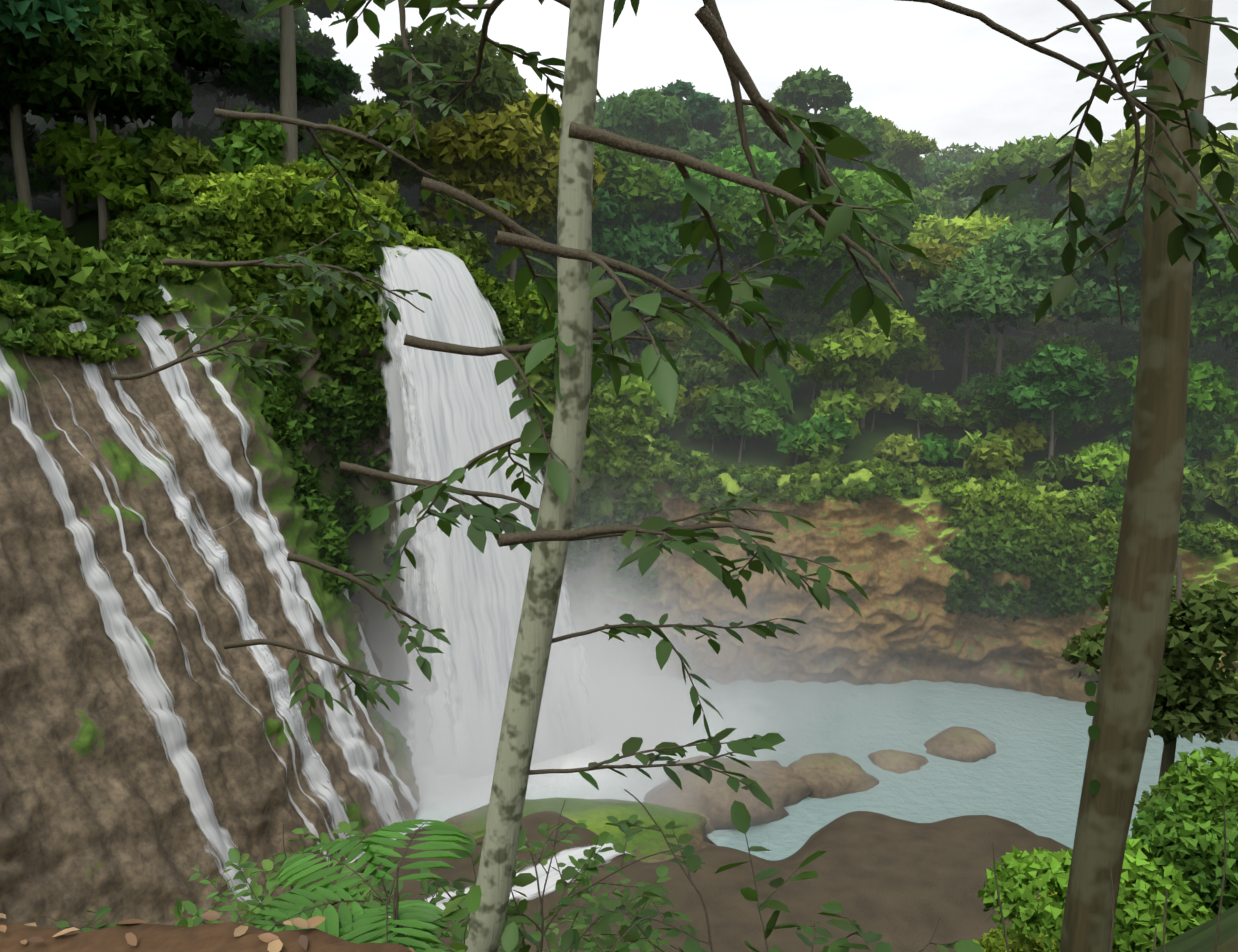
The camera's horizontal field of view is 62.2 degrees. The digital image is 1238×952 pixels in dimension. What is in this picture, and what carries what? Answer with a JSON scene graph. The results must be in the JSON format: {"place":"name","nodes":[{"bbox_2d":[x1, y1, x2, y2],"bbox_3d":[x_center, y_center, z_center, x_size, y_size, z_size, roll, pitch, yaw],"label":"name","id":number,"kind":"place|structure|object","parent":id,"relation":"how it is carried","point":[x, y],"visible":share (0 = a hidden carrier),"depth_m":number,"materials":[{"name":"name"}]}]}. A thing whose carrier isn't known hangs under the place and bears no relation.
{"place":"outdoors","nodes":[
{"label":"outdoors","id":0,"kind":"place"},
{"bbox_2d":[328,843,631,933],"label":"stream","id":1,"kind":"structure","parent":0,"point":[529,891],"depth_m":63.60,"materials":[{"name":"white liquid"}]},
{"bbox_2d":[375,244,599,778],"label":"waterfall water","id":2,"kind":"structure","parent":0,"point":[458,310],"depth_m":82.27,"materials":[{"name":"white liquid"}]},
{"bbox_2d":[0,194,1237,951],"bbox_3d":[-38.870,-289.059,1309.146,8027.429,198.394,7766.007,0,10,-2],"label":"terrain","id":3,"kind":"structure","parent":0,"point":[900,884],"depth_m":64.89,"materials":[{"name":"brown soil"}]},
{"bbox_2d":[12,317,344,866],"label":"cascade water","id":4,"kind":"structure","parent":3,"relation":"on","point":[155,603],"depth_m":65.69,"materials":[{"name":"white liquid"}]},
{"bbox_2d":[0,911,414,951],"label":"fallen leaves","id":5,"kind":"object","parent":3,"relation":"on","point":[276,945],"visible":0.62,"depth_m":3.71,"materials":[{"name":"brown plant"}]},
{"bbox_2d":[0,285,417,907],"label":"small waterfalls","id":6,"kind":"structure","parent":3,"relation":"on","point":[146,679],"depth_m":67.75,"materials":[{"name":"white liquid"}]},
{"bbox_2d":[462,0,604,951],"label":"tree trunk","id":7,"kind":"object","parent":3,"relation":"on","point":[527,674],"visible":0.92,"depth_m":3.49,"materials":[{"name":"grey plant"}]},
{"bbox_2d":[0,0,1237,524],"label":"forest trees","id":8,"kind":"object","parent":3,"relation":"on","point":[160,64],"depth_m":105.00,"materials":[{"name":"green plant"}]},
{"bbox_2d":[0,176,1237,932],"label":"rock cliff","id":9,"kind":"structure","parent":3,"relation":"on","point":[94,808],"depth_m":65.44,"materials":[{"name":"brown stone"}]},
{"bbox_2d":[342,588,381,677],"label":"waterfall","id":10,"kind":"structure","parent":9,"relation":"on","point":[364,646],"depth_m":81.90,"materials":[{"name":"grey liquid"}]},
{"bbox_2d":[0,158,1237,626],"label":"foliage","id":11,"kind":"object","parent":9,"relation":"on","point":[230,210],"visible":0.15,"depth_m":83.65,"materials":[{"name":"green plant"}]},
{"bbox_2d":[38,0,1237,951],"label":"leaves","id":12,"kind":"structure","parent":3,"relation":"on","point":[365,921],"depth_m":3.96,"materials":[{"name":"green plant"}]},
{"bbox_2d":[444,726,995,862],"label":"boulders","id":13,"kind":"object","parent":3,"relation":"on","point":[644,843],"visible":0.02,"depth_m":76.27,"materials":[{"name":"brown stone"}]},
{"bbox_2d":[972,555,1237,951],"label":"bushes","id":14,"kind":"object","parent":3,"relation":"on","point":[1174,847],"depth_m":35.28,"materials":[{"name":"green plant"}]},
{"bbox_2d":[1059,0,1212,951],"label":"tree trunk","id":15,"kind":"object","parent":3,"relation":"on","point":[1137,625],"visible":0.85,"depth_m":5.00,"materials":[{"name":"brown plant"}]},
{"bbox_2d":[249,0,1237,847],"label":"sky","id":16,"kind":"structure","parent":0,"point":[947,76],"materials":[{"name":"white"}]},
{"bbox_2d":[393,675,1237,860],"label":"pool water","id":17,"kind":"structure","parent":0,"point":[1051,816],"depth_m":86.23,"materials":[{"name":"blue liquid"}]}
]}

